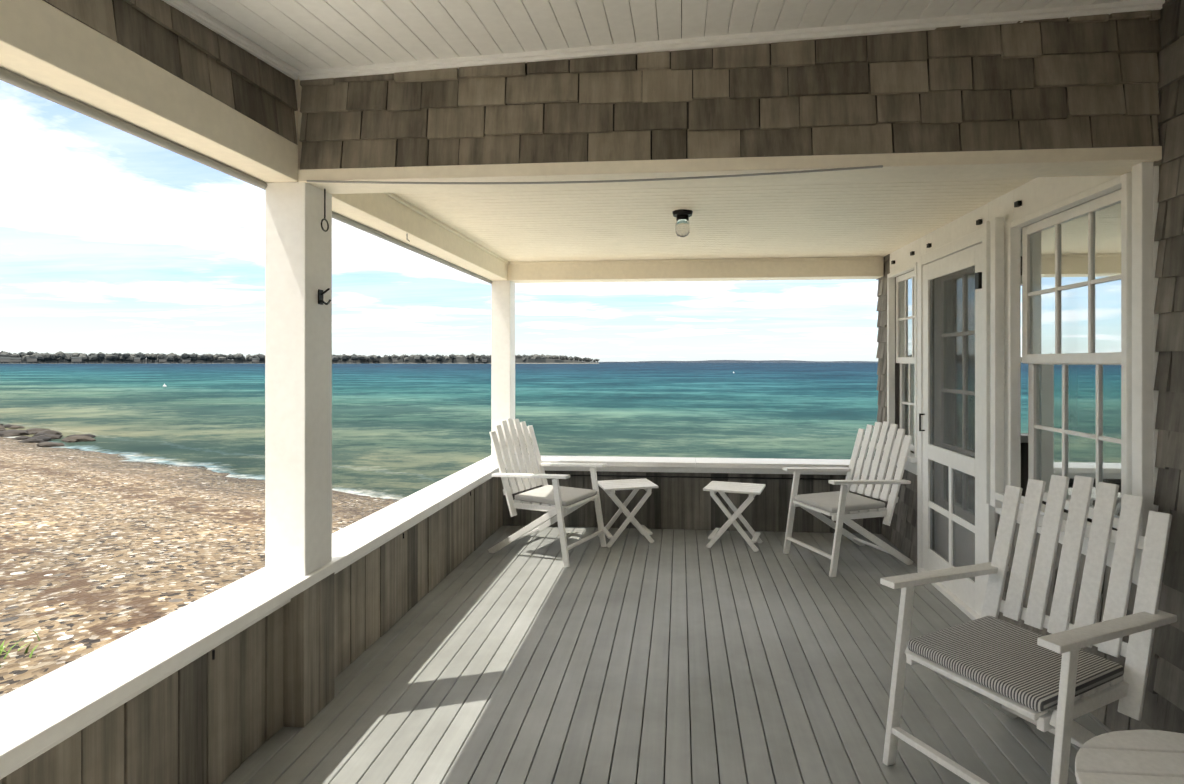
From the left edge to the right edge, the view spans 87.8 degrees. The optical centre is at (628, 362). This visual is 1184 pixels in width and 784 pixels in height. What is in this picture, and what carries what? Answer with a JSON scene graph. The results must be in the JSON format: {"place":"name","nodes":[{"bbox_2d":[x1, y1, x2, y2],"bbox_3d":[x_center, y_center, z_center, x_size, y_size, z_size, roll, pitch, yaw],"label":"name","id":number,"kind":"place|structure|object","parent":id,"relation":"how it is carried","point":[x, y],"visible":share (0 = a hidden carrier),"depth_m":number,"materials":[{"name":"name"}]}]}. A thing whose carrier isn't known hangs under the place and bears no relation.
{"place":"outdoors","nodes":[
{"label":"outdoors","id":0,"kind":"place"},
{"bbox_2d":[0,437,398,696],"bbox_3d":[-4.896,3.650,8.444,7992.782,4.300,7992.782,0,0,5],"label":"beach","id":1,"kind":"structure","parent":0,"point":[98,550],"depth_m":8.22,"materials":[{"name":"beige sand"}]},
{"bbox_2d":[0,631,39,666],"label":"beach grass tuft","id":2,"kind":"object","parent":1,"relation":"on","point":[2,648],"visible":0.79,"depth_m":4.77,"materials":[{"name":"green plant"}]},
{"bbox_2d":[0,424,95,446],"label":"shore rocks","id":3,"kind":"object","parent":1,"relation":"on","point":[41,436],"visible":0.9,"depth_m":22.07,"materials":[{"name":"grey stone"}]},
{"bbox_2d":[881,0,1182,731],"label":"house","id":4,"kind":"structure","parent":1,"relation":"on","point":[1024,464],"depth_m":5.07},
{"bbox_2d":[883,127,1158,619],"bbox_3d":[2.016,0.000,3.591,0.175,2.900,2.780,0,0,5],"label":"door and window frames","id":5,"kind":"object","parent":4,"relation":"attached to","point":[989,247],"visible":0.67,"depth_m":3.17,"materials":[{"name":"white paint"}]},
{"bbox_2d":[944,272,974,514],"bbox_3d":[2.088,0.186,3.805,0.002,1.480,0.648,0,0,5],"label":"door glass","id":6,"kind":"object","parent":5,"relation":"attached to","point":[951,324],"depth_m":3.90,"materials":[{"name":"clear glass"}]},
{"bbox_2d":[899,202,1120,516],"bbox_3d":[2.061,-0.005,3.617,0.032,1.270,2.520,0,0,5],"label":"window glass","id":7,"kind":"object","parent":5,"relation":"attached to","point":[1073,338],"visible":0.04,"depth_m":2.73,"materials":[{"name":"clear glass"}]},
{"bbox_2d":[876,0,1183,732],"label":"house wall shingles","id":8,"kind":"object","parent":4,"relation":"attached to","point":[1163,707],"depth_m":2.16,"materials":[{"name":"wood"}]},
{"bbox_2d":[0,477,502,783],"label":"knee wall","id":9,"kind":"structure","parent":0,"point":[233,705],"depth_m":2.35,"materials":[{"name":"wood"}]},
{"bbox_2d":[0,455,880,779],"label":"knee wall caps","id":10,"kind":"object","parent":9,"relation":"on","point":[44,713],"visible":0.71,"depth_m":2.02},
{"bbox_2d":[265,182,514,575],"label":"porch posts","id":11,"kind":"object","parent":10,"relation":"on","point":[298,405],"visible":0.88,"depth_m":2.45,"materials":[{"name":"white wood"}]},
{"bbox_2d":[0,0,1161,282],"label":"porch beams","id":12,"kind":"structure","parent":11,"relation":"on","point":[42,42],"depth_m":2.30,"materials":[{"name":"white wood"}]},
{"bbox_2d":[0,67,882,283],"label":"header wire","id":13,"kind":"object","parent":12,"relation":"attached to","point":[23,83],"visible":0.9,"depth_m":2.22,"materials":[{"name":"grey"}]},
{"bbox_2d":[43,0,1160,169],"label":"shingle siding","id":14,"kind":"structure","parent":12,"relation":"attached to","point":[1090,81],"depth_m":2.28,"materials":[{"name":"brown wood"}]},
{"bbox_2d":[162,0,1164,79],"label":"ceiling","id":15,"kind":"structure","parent":12,"relation":"attached to","point":[307,39],"depth_m":2.17,"materials":[{"name":"white paint"}]},
{"bbox_2d":[384,177,1036,263],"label":"ceiling","id":16,"kind":"structure","parent":12,"relation":"attached to","point":[866,220],"depth_m":3.76,"materials":[{"name":"beige paint"}]},
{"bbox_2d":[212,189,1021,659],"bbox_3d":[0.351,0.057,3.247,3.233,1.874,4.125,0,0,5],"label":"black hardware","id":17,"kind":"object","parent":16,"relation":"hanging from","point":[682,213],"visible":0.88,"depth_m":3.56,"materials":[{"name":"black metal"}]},
{"bbox_2d":[675,219,689,236],"bbox_3d":[0.318,-0.782,3.592,0.086,0.095,0.086,0,0,5],"label":"light globe","id":18,"kind":"object","parent":17,"relation":"attached to","point":[682,227],"visible":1,"depth_m":3.56,"materials":[{"name":"white glass"}]},
{"bbox_2d":[0,351,599,363],"bbox_3d":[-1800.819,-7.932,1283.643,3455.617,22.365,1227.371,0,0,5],"label":"shore land","id":19,"kind":"structure","parent":0,"point":[59,357],"depth_m":1405.85,"materials":[{"name":"brown plant"}]},
{"bbox_2d":[0,80,1021,361],"label":"sky","id":20,"kind":"structure","parent":0,"point":[113,240],"materials":[{"name":"white"}]},
{"bbox_2d":[0,363,1027,499],"bbox_3d":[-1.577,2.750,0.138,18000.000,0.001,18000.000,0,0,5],"label":"sea water","id":21,"kind":"structure","parent":0,"point":[400,431],"depth_m":34.40,"materials":[{"name":"teal liquid"}]},
{"bbox_2d":[221,525,1111,783],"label":"porch floor","id":22,"kind":"structure","parent":0,"point":[636,656],"depth_m":2.78,"materials":[{"name":"paint"}]},
{"bbox_2d":[488,418,606,566],"bbox_3d":[-0.626,0.958,4.750,0.744,1.020,0.598,0,0,27],"label":"chair","id":23,"kind":"object","parent":22,"relation":"on","point":[561,502],"visible":1,"depth_m":4.72,"materials":[{"name":"paint"}]},
{"bbox_2d":[598,478,657,547],"bbox_3d":[-0.016,1.223,5.005,0.440,0.475,0.340,0,0,-15],"label":"side table","id":24,"kind":"object","parent":22,"relation":"on","point":[609,487],"visible":0.83,"depth_m":4.91,"materials":[{"name":"paint"}]},
{"bbox_2d":[703,481,765,551],"bbox_3d":[0.847,1.223,4.883,0.440,0.475,0.340,0,0,20],"label":"side table","id":25,"kind":"object","parent":22,"relation":"on","point":[752,490],"visible":0.96,"depth_m":4.79,"materials":[{"name":"paint"}]},
{"bbox_2d":[783,421,912,576],"bbox_3d":[1.617,0.958,4.524,0.744,1.020,0.598,0,0,-20],"label":"chair","id":26,"kind":"object","parent":22,"relation":"on","point":[843,505],"visible":1,"depth_m":4.49,"materials":[{"name":"paint"}]},
{"bbox_2d":[880,475,1176,783],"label":"chair","id":27,"kind":"object","parent":22,"relation":"on","point":[1056,681],"visible":1,"depth_m":2.13,"materials":[{"name":"paint"}]},
{"bbox_2d":[1075,729,1183,783],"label":"round table","id":28,"kind":"object","parent":22,"relation":"on","point":[1142,756],"visible":1,"depth_m":1.49,"materials":[{"name":"paint"}]},
{"bbox_2d":[503,468,880,533],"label":"knee wall","id":29,"kind":"structure","parent":0,"point":[673,503],"depth_m":5.31,"materials":[{"name":"wood"}]},
{"bbox_2d":[599,360,1021,362],"bbox_3d":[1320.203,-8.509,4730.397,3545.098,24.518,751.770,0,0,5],"label":"distant shore","id":30,"kind":"structure","parent":0,"point":[749,361],"depth_m":5104.37,"materials":[{"name":"green plant"}]},
{"bbox_2d":[930,266,974,579],"bbox_3d":[2.007,0.351,3.812,0.002,1.830,0.666,0,0,5],"label":"screen door","id":31,"kind":"structure","parent":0,"point":[941,401],"depth_m":3.78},
{"bbox_2d":[1021,188,1120,442],"bbox_3d":[4.182,0.240,3.172,4.012,2.460,3.832,0,0,5],"label":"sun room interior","id":32,"kind":"object","parent":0,"point":[1024,438],"depth_m":4.27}
]}

